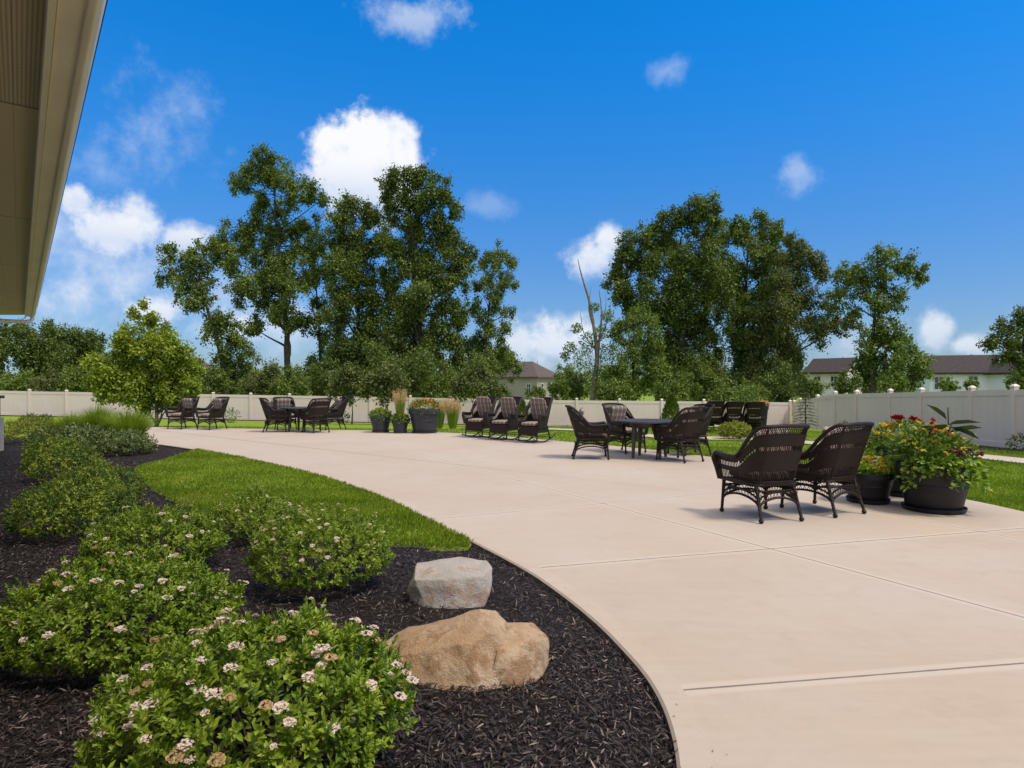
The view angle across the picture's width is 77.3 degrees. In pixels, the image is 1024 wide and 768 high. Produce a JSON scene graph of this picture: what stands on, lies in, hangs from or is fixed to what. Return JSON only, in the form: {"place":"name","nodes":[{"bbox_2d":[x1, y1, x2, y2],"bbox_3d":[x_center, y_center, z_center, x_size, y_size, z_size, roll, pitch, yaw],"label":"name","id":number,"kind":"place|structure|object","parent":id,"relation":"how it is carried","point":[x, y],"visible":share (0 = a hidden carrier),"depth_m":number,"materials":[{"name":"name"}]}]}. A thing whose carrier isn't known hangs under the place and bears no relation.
{"place":"outdoors","nodes":[
{"label":"outdoors","id":0,"kind":"place"},
{"bbox_2d":[0,0,107,323],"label":"building","id":1,"kind":"structure","parent":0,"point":[48,48],"depth_m":3.62,"materials":[{"name":"plastic"}]},
{"bbox_2d":[147,458,471,550],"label":"lawn island","id":2,"kind":"structure","parent":0,"point":[440,548],"depth_m":7.87,"materials":[{"name":"green plant"}]},
{"bbox_2d":[443,398,461,428],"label":"reed grass","id":3,"kind":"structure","parent":0,"point":[453,416],"depth_m":24.86,"materials":[{"name":"green plant"}]},
{"bbox_2d":[0,389,1023,547],"bbox_3d":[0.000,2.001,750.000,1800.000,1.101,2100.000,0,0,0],"label":"ground","id":4,"kind":"structure","parent":0,"point":[258,423],"depth_m":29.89,"materials":[{"name":"green plant"}]},
{"bbox_2d":[0,367,34,390],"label":"bush","id":5,"kind":"object","parent":4,"relation":"on","point":[19,382],"visible":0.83,"depth_m":42.03,"materials":[{"name":"green plant"}]},
{"bbox_2d":[0,317,75,390],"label":"background tree","id":6,"kind":"object","parent":4,"relation":"on","point":[36,354],"visible":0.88,"depth_m":49.58,"materials":[{"name":"green plant"}]},
{"bbox_2d":[25,364,62,391],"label":"bush","id":7,"kind":"object","parent":4,"relation":"on","point":[43,385],"visible":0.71,"depth_m":40.96,"materials":[{"name":"green plant"}]},
{"bbox_2d":[54,363,94,391],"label":"bush","id":8,"kind":"object","parent":4,"relation":"on","point":[74,384],"visible":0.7,"depth_m":42.16,"materials":[{"name":"green plant"}]},
{"bbox_2d":[34,320,123,391],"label":"background tree","id":9,"kind":"object","parent":4,"relation":"on","point":[84,341],"visible":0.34,"depth_m":54.65,"materials":[{"name":"green plant"}]},
{"bbox_2d":[78,296,208,426],"bbox_3d":[-13.725,-0.730,24.260,4.618,5.169,2.858,0,0,0],"label":"young tree","id":10,"kind":"object","parent":4,"relation":"on","point":[160,370],"visible":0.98,"depth_m":23.68,"materials":[{"name":"green plant"}]},
{"bbox_2d":[153,237,259,394],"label":"leaning tree","id":11,"kind":"object","parent":4,"relation":"on","point":[219,322],"visible":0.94,"depth_m":51.78,"materials":[{"name":"green plant"}]},
{"bbox_2d":[179,352,233,394],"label":"bush","id":12,"kind":"object","parent":4,"relation":"on","point":[216,380],"visible":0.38,"depth_m":46.49,"materials":[{"name":"green plant"}]},
{"bbox_2d":[234,352,284,394],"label":"bush","id":13,"kind":"object","parent":4,"relation":"on","point":[255,383],"visible":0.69,"depth_m":44.75,"materials":[{"name":"green plant"}]},
{"bbox_2d":[197,141,332,381],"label":"tall tree","id":14,"kind":"object","parent":4,"relation":"on","point":[269,280],"visible":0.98,"depth_m":53.55,"materials":[{"name":"green plant"}]},
{"bbox_2d":[269,362,311,395],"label":"bush","id":15,"kind":"object","parent":4,"relation":"on","point":[291,385],"visible":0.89,"depth_m":43.74,"materials":[{"name":"green plant"}]},
{"bbox_2d":[296,241,341,389],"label":"tall tree","id":16,"kind":"object","parent":4,"relation":"on","point":[316,300],"visible":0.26,"depth_m":55.95,"materials":[{"name":"green plant"}]},
{"bbox_2d":[302,354,353,395],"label":"bush","id":17,"kind":"object","parent":4,"relation":"on","point":[324,377],"visible":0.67,"depth_m":44.69,"materials":[{"name":"green plant"}]},
{"bbox_2d":[309,188,391,396],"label":"columnar tree","id":18,"kind":"object","parent":4,"relation":"on","point":[349,255],"visible":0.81,"depth_m":51.91,"materials":[{"name":"green plant"}]},
{"bbox_2d":[324,361,383,424],"bbox_3d":[-8.155,0.546,32.984,2.935,3.499,2.003,0,0,24],"label":"young tree","id":19,"kind":"object","parent":4,"relation":"on","point":[360,383],"visible":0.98,"depth_m":32.69,"materials":[{"name":"green plant"}]},
{"bbox_2d":[0,438,727,767],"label":"mulch bed","id":20,"kind":"object","parent":4,"relation":"on","point":[165,452],"visible":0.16,"depth_m":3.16,"materials":[{"name":"black wood"}]},
{"bbox_2d":[4,416,60,443],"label":"golden shrub","id":21,"kind":"object","parent":20,"relation":"on","point":[16,431],"visible":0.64,"depth_m":15.03,"materials":[{"name":"green plant"}]},
{"bbox_2d":[20,434,86,463],"bbox_3d":[-8.004,1.178,11.191,1.001,0.598,0.982,0,0,0],"label":"boxwood shrub","id":22,"kind":"object","parent":20,"relation":"on","point":[39,444],"visible":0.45,"depth_m":11.06,"materials":[{"name":"green plant"}]},
{"bbox_2d":[16,442,108,480],"bbox_3d":[-6.485,1.162,9.296,1.119,0.629,1.098,0,0,0],"label":"boxwood shrub","id":23,"kind":"object","parent":20,"relation":"on","point":[56,458],"visible":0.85,"depth_m":9.11,"materials":[{"name":"green plant"}]},
{"bbox_2d":[48,411,83,441],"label":"fountain grass","id":24,"kind":"object","parent":20,"relation":"on","point":[67,421],"depth_m":15.26,"materials":[{"name":"green plant"}]},
{"bbox_2d":[0,473,133,538],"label":"boxwood shrub","id":25,"kind":"object","parent":20,"relation":"on","point":[50,503],"visible":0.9,"depth_m":5.74,"materials":[{"name":"green plant"}]},
{"bbox_2d":[22,422,132,448],"bbox_3d":[-9.089,1.128,13.620,2.015,0.698,2.130,0,0,0],"label":"loose shrub","id":26,"kind":"object","parent":20,"relation":"on","point":[71,429],"visible":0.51,"depth_m":13.26,"materials":[{"name":"green plant"}]},
{"bbox_2d":[44,460,147,512],"bbox_3d":[-4.591,1.155,7.044,0.993,0.643,1.014,0,0,0],"label":"boxwood shrub","id":27,"kind":"object","parent":20,"relation":"on","point":[135,486],"visible":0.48,"depth_m":7.03,"materials":[{"name":"green plant"}]},
{"bbox_2d":[73,402,123,443],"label":"fountain grass","id":28,"kind":"object","parent":20,"relation":"on","point":[89,418],"depth_m":14.58,"materials":[{"name":"green plant"}]},
{"bbox_2d":[83,427,158,455],"bbox_3d":[-7.825,1.166,12.810,1.390,0.623,1.388,0,0,0],"label":"loose shrub","id":29,"kind":"object","parent":20,"relation":"on","point":[141,441],"visible":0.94,"depth_m":12.50,"materials":[{"name":"green plant"}]},
{"bbox_2d":[0,539,248,675],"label":"spirea shrub","id":30,"kind":"object","parent":20,"relation":"on","point":[97,586],"visible":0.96,"depth_m":3.10,"materials":[{"name":"green plant"}]},
{"bbox_2d":[95,406,162,445],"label":"fountain grass","id":31,"kind":"object","parent":20,"relation":"on","point":[127,421],"depth_m":14.01,"materials":[{"name":"green plant"}]},
{"bbox_2d":[73,499,230,570],"bbox_3d":[-2.700,1.145,4.837,1.074,0.561,0.974,0,0,0],"label":"spirea shrub","id":32,"kind":"object","parent":20,"relation":"on","point":[192,539],"visible":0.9,"depth_m":4.70,"materials":[{"name":"green plant"}]},
{"bbox_2d":[71,595,418,767],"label":"spirea shrub","id":33,"kind":"object","parent":20,"relation":"on","point":[371,694],"visible":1,"depth_m":2.15,"materials":[{"name":"green plant"}]},
{"bbox_2d":[211,482,300,540],"bbox_3d":[-2.312,1.163,5.748,0.766,0.525,0.776,0,0,-38],"label":"spirea shrub","id":34,"kind":"object","parent":20,"relation":"on","point":[254,518],"visible":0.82,"depth_m":5.64,"materials":[{"name":"green plant"}]},
{"bbox_2d":[242,498,395,591],"bbox_3d":[-1.318,1.101,4.425,1.054,0.649,0.931,0,0,0],"label":"spirea shrub","id":35,"kind":"object","parent":20,"relation":"on","point":[370,541],"visible":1,"depth_m":4.24,"materials":[{"name":"green plant"}]},
{"bbox_2d":[406,557,491,608],"bbox_3d":[-0.405,1.323,4.174,0.556,0.308,0.434,0,0,0],"label":"boulder","id":36,"kind":"object","parent":20,"relation":"on","point":[460,582],"visible":0.83,"depth_m":4.04,"materials":[{"name":"grey stone"}]},
{"bbox_2d":[375,609,548,691],"bbox_3d":[-0.253,1.317,3.191,0.878,0.366,0.602,0,0,0],"label":"boulder","id":37,"kind":"object","parent":20,"relation":"on","point":[477,648],"visible":0.83,"depth_m":3.04,"materials":[{"name":"beige stone"}]},
{"bbox_2d":[345,338,402,396],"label":"bush","id":38,"kind":"object","parent":4,"relation":"on","point":[378,352],"visible":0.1,"depth_m":45.87,"materials":[{"name":"green plant"}]},
{"bbox_2d":[365,361,413,408],"bbox_3d":[-6.347,0.542,33.174,2.547,3.558,1.783,0,0,0],"label":"young tree","id":39,"kind":"object","parent":4,"relation":"on","point":[389,381],"visible":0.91,"depth_m":32.89,"materials":[{"name":"green plant"}]},
{"bbox_2d":[0,389,791,428],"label":"vinyl fence","id":40,"kind":"object","parent":4,"relation":"on","point":[249,407],"visible":0.37,"depth_m":37.71,"materials":[{"name":"beige plastic"}]},
{"bbox_2d":[358,162,480,396],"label":"tall tree","id":41,"kind":"object","parent":4,"relation":"on","point":[426,270],"visible":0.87,"depth_m":51.25,"materials":[{"name":"green plant"}]},
{"bbox_2d":[391,342,452,397],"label":"bush","id":42,"kind":"object","parent":4,"relation":"on","point":[418,368],"visible":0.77,"depth_m":43.49,"materials":[{"name":"green plant"}]},
{"bbox_2d":[3,360,914,396],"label":"woodland","id":43,"kind":"object","parent":4,"relation":"on","point":[579,371],"visible":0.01,"depth_m":125.40,"materials":[{"name":"green plant"}]},
{"bbox_2d":[445,350,497,398],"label":"bush","id":44,"kind":"object","parent":4,"relation":"on","point":[476,357],"visible":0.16,"depth_m":46.23,"materials":[{"name":"green plant"}]},
{"bbox_2d":[446,358,504,415],"bbox_3d":[-1.844,0.506,32.636,2.957,3.808,2.165,0,0,0],"label":"young tree","id":45,"kind":"object","parent":4,"relation":"on","point":[472,379],"visible":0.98,"depth_m":32.46,"materials":[{"name":"green plant"}]},
{"bbox_2d":[451,237,526,384],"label":"airy tree","id":46,"kind":"object","parent":4,"relation":"on","point":[481,342],"visible":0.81,"depth_m":53.67,"materials":[{"name":"green plant"}]},
{"bbox_2d":[494,361,559,399],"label":"house","id":47,"kind":"structure","parent":4,"relation":"on","point":[537,374],"depth_m":97.17,"materials":[{"name":"beige"}]},
{"bbox_2d":[547,377,571,399],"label":"bush","id":48,"kind":"object","parent":4,"relation":"on","point":[556,386],"visible":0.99,"depth_m":49.83,"materials":[{"name":"green plant"}]},
{"bbox_2d":[546,361,589,399],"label":"bush","id":49,"kind":"object","parent":4,"relation":"on","point":[573,382],"visible":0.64,"depth_m":59.48,"materials":[{"name":"green plant"}]},
{"bbox_2d":[560,261,616,400],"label":"dead tree","id":50,"kind":"object","parent":4,"relation":"on","point":[595,345],"visible":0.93,"depth_m":46.91,"materials":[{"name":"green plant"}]},
{"bbox_2d":[592,364,636,400],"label":"bush","id":51,"kind":"object","parent":4,"relation":"on","point":[603,392],"visible":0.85,"depth_m":43.28,"materials":[{"name":"green plant"}]},
{"bbox_2d":[595,302,676,400],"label":"light tree","id":52,"kind":"object","parent":4,"relation":"on","point":[635,350],"visible":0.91,"depth_m":45.39,"materials":[{"name":"green plant"}]},
{"bbox_2d":[651,378,686,400],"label":"bush","id":53,"kind":"object","parent":4,"relation":"on","point":[665,390],"visible":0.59,"depth_m":42.06,"materials":[{"name":"green plant"}]},
{"bbox_2d":[660,393,678,419],"bbox_3d":[7.500,1.345,29.996,1.346,1.862,1.398,0,0,0],"label":"arborvitae","id":54,"kind":"object","parent":4,"relation":"on","point":[668,409],"visible":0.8,"depth_m":29.82,"materials":[{"name":"green plant"}]},
{"bbox_2d":[599,186,743,398],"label":"tree","id":55,"kind":"object","parent":4,"relation":"on","point":[683,262],"visible":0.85,"depth_m":53.05,"materials":[{"name":"green plant"}]},
{"bbox_2d":[672,369,702,400],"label":"bush","id":56,"kind":"object","parent":4,"relation":"on","point":[693,391],"visible":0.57,"depth_m":42.95,"materials":[{"name":"green plant"}]},
{"bbox_2d":[674,355,729,400],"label":"bush","id":57,"kind":"object","parent":4,"relation":"on","point":[699,372],"visible":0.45,"depth_m":47.05,"materials":[{"name":"green plant"}]},
{"bbox_2d":[706,401,724,431],"bbox_3d":[6.722,1.081,21.520,0.738,1.072,1.091,0,0,-8],"label":"wicker rocker","id":58,"kind":"object","parent":4,"relation":"on","point":[716,415],"visible":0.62,"depth_m":21.24,"materials":[{"name":"wicker"}]},
{"bbox_2d":[701,376,742,401],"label":"bush","id":59,"kind":"object","parent":4,"relation":"on","point":[718,391],"visible":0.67,"depth_m":40.80,"materials":[{"name":"green plant"}]},
{"bbox_2d":[718,401,744,429],"bbox_3d":[7.377,1.095,21.519,0.738,1.071,1.091,0,0,-3],"label":"wicker rocker","id":60,"kind":"object","parent":4,"relation":"on","point":[734,409],"visible":0.82,"depth_m":21.22,"materials":[{"name":"wicker"}]},
{"bbox_2d":[716,420,751,438],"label":"golden shrub","id":61,"kind":"object","parent":4,"relation":"on","point":[733,428],"visible":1,"depth_m":17.74,"materials":[{"name":"green plant"}]},
{"bbox_2d":[705,207,798,385],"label":"tree","id":62,"kind":"object","parent":4,"relation":"on","point":[742,230],"visible":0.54,"depth_m":55.52,"materials":[{"name":"green plant"}]},
{"bbox_2d":[740,401,764,428],"bbox_3d":[8.087,1.109,21.520,0.738,1.072,1.091,0,0,4],"label":"wicker rocker","id":63,"kind":"object","parent":4,"relation":"on","point":[752,416],"visible":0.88,"depth_m":21.25,"materials":[{"name":"wicker"}]},
{"bbox_2d":[735,376,771,400],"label":"bush","id":64,"kind":"object","parent":4,"relation":"on","point":[764,395],"visible":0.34,"depth_m":42.19,"materials":[{"name":"green plant"}]},
{"bbox_2d":[741,384,769,430],"bbox_3d":[8.655,0.824,22.800,1.029,1.739,0.831,0,0,0],"label":"flower planter","id":65,"kind":"object","parent":4,"relation":"on","point":[765,411],"visible":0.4,"depth_m":22.62,"materials":[{"name":"plant"}]},
{"bbox_2d":[751,358,800,406],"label":"bush","id":66,"kind":"object","parent":4,"relation":"on","point":[781,390],"visible":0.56,"depth_m":43.08,"materials":[{"name":"green plant"}]},
{"bbox_2d":[733,228,853,400],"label":"tree","id":67,"kind":"object","parent":4,"relation":"on","point":[788,302],"visible":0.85,"depth_m":51.58,"materials":[{"name":"green plant"}]},
{"bbox_2d":[790,388,819,426],"bbox_3d":[11.896,1.065,25.999,1.232,1.820,1.199,0,0,0],"label":"young conifer","id":68,"kind":"object","parent":4,"relation":"on","point":[805,402],"visible":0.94,"depth_m":25.97,"materials":[{"name":"green plant"}]},
{"bbox_2d":[788,371,831,398],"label":"bush","id":69,"kind":"object","parent":4,"relation":"on","point":[813,387],"visible":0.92,"depth_m":40.01,"materials":[{"name":"green plant"}]},
{"bbox_2d":[802,357,861,397],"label":"house","id":70,"kind":"structure","parent":4,"relation":"on","point":[827,370],"depth_m":70.77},
{"bbox_2d":[831,368,862,393],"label":"bush","id":71,"kind":"object","parent":4,"relation":"on","point":[843,385],"visible":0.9,"depth_m":37.76,"materials":[{"name":"green plant"}]},
{"bbox_2d":[824,240,930,392],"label":"tiered tree","id":72,"kind":"object","parent":4,"relation":"on","point":[881,335],"visible":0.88,"depth_m":47.60,"materials":[{"name":"green plant"}]},
{"bbox_2d":[876,369,910,392],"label":"bush","id":73,"kind":"object","parent":4,"relation":"on","point":[897,383],"visible":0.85,"depth_m":35.91,"materials":[{"name":"green plant"}]},
{"bbox_2d":[876,336,938,392],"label":"tree","id":74,"kind":"object","parent":4,"relation":"on","point":[915,372],"visible":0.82,"depth_m":41.69,"materials":[{"name":"green plant"}]},
{"bbox_2d":[793,384,1023,449],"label":"vinyl fence","id":75,"kind":"object","parent":4,"relation":"on","point":[998,415],"visible":0.69,"depth_m":19.31,"materials":[{"name":"beige plastic"}]},
{"bbox_2d":[936,373,961,390],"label":"bush","id":76,"kind":"object","parent":4,"relation":"on","point":[948,384],"visible":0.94,"depth_m":33.00,"materials":[{"name":"green plant"}]},
{"bbox_2d":[915,354,999,391],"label":"house","id":77,"kind":"structure","parent":4,"relation":"on","point":[961,368],"depth_m":66.16,"materials":[{"name":"white"}]},
{"bbox_2d":[975,304,1023,376],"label":"edge tree","id":78,"kind":"object","parent":4,"relation":"on","point":[1011,344],"visible":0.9,"depth_m":39.83,"materials":[{"name":"green plant"}]},
{"bbox_2d":[983,359,1015,389],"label":"house","id":79,"kind":"structure","parent":4,"relation":"on","point":[995,379],"depth_m":63.33,"materials":[{"name":"white"}]},
{"bbox_2d":[1002,369,1023,389],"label":"bush","id":80,"kind":"object","parent":4,"relation":"on","point":[1015,378],"visible":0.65,"depth_m":31.89,"materials":[{"name":"green plant"}]},
{"bbox_2d":[0,0,1023,382],"label":"sky","id":81,"kind":"structure","parent":0,"point":[558,127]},
{"bbox_2d":[147,427,1023,767],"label":"patio","id":82,"kind":"structure","parent":0,"point":[889,635],"depth_m":4.49,"materials":[{"name":"concrete"}]},
{"bbox_2d":[165,396,199,428],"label":"wicker armchair","id":83,"kind":"object","parent":82,"relation":"on","point":[183,413],"visible":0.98,"depth_m":20.14,"materials":[{"name":"wicker"}]},
{"bbox_2d":[194,397,229,429],"bbox_3d":[-9.242,0.898,19.871,0.804,1.005,0.830,0,0,28],"label":"wicker armchair","id":84,"kind":"object","parent":82,"relation":"on","point":[217,410],"visible":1,"depth_m":19.79,"materials":[{"name":"wicker"}]},
{"bbox_2d":[258,398,287,431],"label":"wicker armchair","id":85,"kind":"object","parent":82,"relation":"on","point":[271,412],"visible":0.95,"depth_m":18.47,"materials":[{"name":"wicker"}]},
{"bbox_2d":[273,397,296,429],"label":"wicker armchair","id":86,"kind":"object","parent":82,"relation":"on","point":[284,402],"visible":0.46,"depth_m":19.95,"materials":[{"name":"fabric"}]},
{"bbox_2d":[280,407,314,431],"bbox_3d":[-6.250,1.045,19.000,1.200,0.712,1.200,0,0,-12],"label":"round table","id":87,"kind":"object","parent":82,"relation":"on","point":[290,409],"visible":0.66,"depth_m":18.78,"materials":[{"name":"black metal"}]},
{"bbox_2d":[298,398,331,432],"bbox_3d":[-5.626,0.898,18.490,0.804,1.005,0.830,0,0,-42],"label":"wicker armchair","id":88,"kind":"object","parent":82,"relation":"on","point":[317,412],"visible":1,"depth_m":18.29,"materials":[{"name":"wicker"}]},
{"bbox_2d":[319,397,348,429],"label":"wicker armchair","id":89,"kind":"object","parent":82,"relation":"on","point":[337,410],"visible":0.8,"depth_m":19.67,"materials":[{"name":"wicker"}]},
{"bbox_2d":[368,407,391,432],"bbox_3d":[-3.819,1.022,18.593,0.768,0.748,0.776,0,0,0],"label":"flower planter","id":90,"kind":"object","parent":82,"relation":"on","point":[380,423],"visible":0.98,"depth_m":18.38,"materials":[{"name":"plastic"}]},
{"bbox_2d":[390,387,410,432],"bbox_3d":[-3.204,0.743,18.331,0.624,1.306,0.659,0,0,0],"label":"flower planter","id":91,"kind":"object","parent":82,"relation":"on","point":[399,419],"visible":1,"depth_m":18.20,"materials":[{"name":"plant"}]},
{"bbox_2d":[406,397,442,432],"bbox_3d":[-2.514,0.883,18.429,1.080,1.025,1.066,0,0,0],"label":"flower planter","id":92,"kind":"object","parent":82,"relation":"on","point":[424,420],"visible":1,"depth_m":18.12,"materials":[{"name":"plastic"}]},
{"bbox_2d":[462,396,497,436],"bbox_3d":[-0.812,0.858,16.921,0.738,1.071,1.091,0,0,28],"label":"wicker rocker","id":93,"kind":"object","parent":82,"relation":"on","point":[476,422],"visible":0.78,"depth_m":16.90,"materials":[{"name":"wicker"}]},
{"bbox_2d":[485,396,522,439],"bbox_3d":[-0.160,0.858,16.170,0.738,1.071,1.091,0,0,30],"label":"wicker rocker","id":94,"kind":"object","parent":82,"relation":"on","point":[503,423],"visible":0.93,"depth_m":16.12,"materials":[{"name":"wicker"}]},
{"bbox_2d":[514,397,555,442],"bbox_3d":[0.573,0.858,15.469,0.738,1.071,1.091,0,0,32],"label":"wicker rocker","id":95,"kind":"object","parent":82,"relation":"on","point":[534,423],"visible":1,"depth_m":15.42,"materials":[{"name":"wicker"}]},
{"bbox_2d":[565,405,610,459],"bbox_3d":[1.420,0.898,12.104,0.830,1.005,0.804,0,0,3],"label":"wicker armchair","id":96,"kind":"object","parent":82,"relation":"on","point":[597,431],"visible":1,"depth_m":11.83,"materials":[{"name":"wicker"}]},
{"bbox_2d":[601,403,648,453],"bbox_3d":[2.285,0.898,13.217,0.804,1.005,0.830,0,0,-34],"label":"wicker armchair","id":97,"kind":"object","parent":82,"relation":"on","point":[620,431],"visible":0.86,"depth_m":13.16,"materials":[{"name":"wicker"}]},
{"bbox_2d":[618,419,679,459],"bbox_3d":[2.620,1.045,12.200,1.200,0.712,1.200,0,0,0],"label":"round table","id":98,"kind":"object","parent":82,"relation":"on","point":[640,424],"visible":0.78,"depth_m":12.05,"materials":[{"name":"black metal"}]},
{"bbox_2d":[651,406,707,462],"bbox_3d":[3.103,0.898,11.632,0.804,1.005,0.830,0,0,-32],"label":"wicker armchair","id":99,"kind":"object","parent":82,"relation":"on","point":[686,430],"visible":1,"depth_m":11.42,"materials":[{"name":"wicker"}]},
{"bbox_2d":[667,404,714,455],"bbox_3d":[3.595,0.898,12.780,0.830,1.005,0.804,0,0,-22],"label":"wicker armchair","id":100,"kind":"object","parent":82,"relation":"on","point":[706,423],"visible":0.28,"depth_m":12.60,"materials":[{"name":"wicker"}]},
{"bbox_2d":[711,424,809,523],"bbox_3d":[2.659,0.898,6.722,0.804,1.005,0.830,0,0,-14],"label":"wicker armchair","id":101,"kind":"object","parent":82,"relation":"on","point":[772,461],"visible":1,"depth_m":6.50,"materials":[{"name":"wicker"}]},
{"bbox_2d":[779,422,874,517],"bbox_3d":[3.466,0.898,7.028,0.804,1.005,0.830,0,0,-27],"label":"wicker armchair","id":102,"kind":"object","parent":82,"relation":"on","point":[836,452],"visible":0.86,"depth_m":6.78,"materials":[{"name":"wicker"}]},
{"bbox_2d":[846,454,896,504],"bbox_3d":[4.234,1.106,7.610,0.644,0.580,0.624,0,0,-30],"label":"flower planter","id":103,"kind":"object","parent":82,"relation":"on","point":[876,484],"visible":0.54,"depth_m":7.40,"materials":[{"name":"plastic"}]},
{"bbox_2d":[863,414,943,496],"bbox_3d":[4.943,0.882,8.029,0.992,1.028,0.946,0,0,0],"label":"flower planter","id":104,"kind":"object","parent":82,"relation":"on","point":[876,441],"visible":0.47,"depth_m":7.96,"materials":[{"name":"plant"}]},
{"bbox_2d":[880,404,992,514],"bbox_3d":[4.694,0.812,7.123,1.075,1.169,1.068,0,0,0],"label":"flower planter","id":105,"kind":"object","parent":82,"relation":"on","point":[933,480],"visible":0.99,"depth_m":6.89,"materials":[{"name":"plant"}]},
{"bbox_2d":[548,428,1023,462],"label":"path","id":106,"kind":"structure","parent":0,"point":[1006,458],"depth_m":14.90,"materials":[{"name":"concrete"}]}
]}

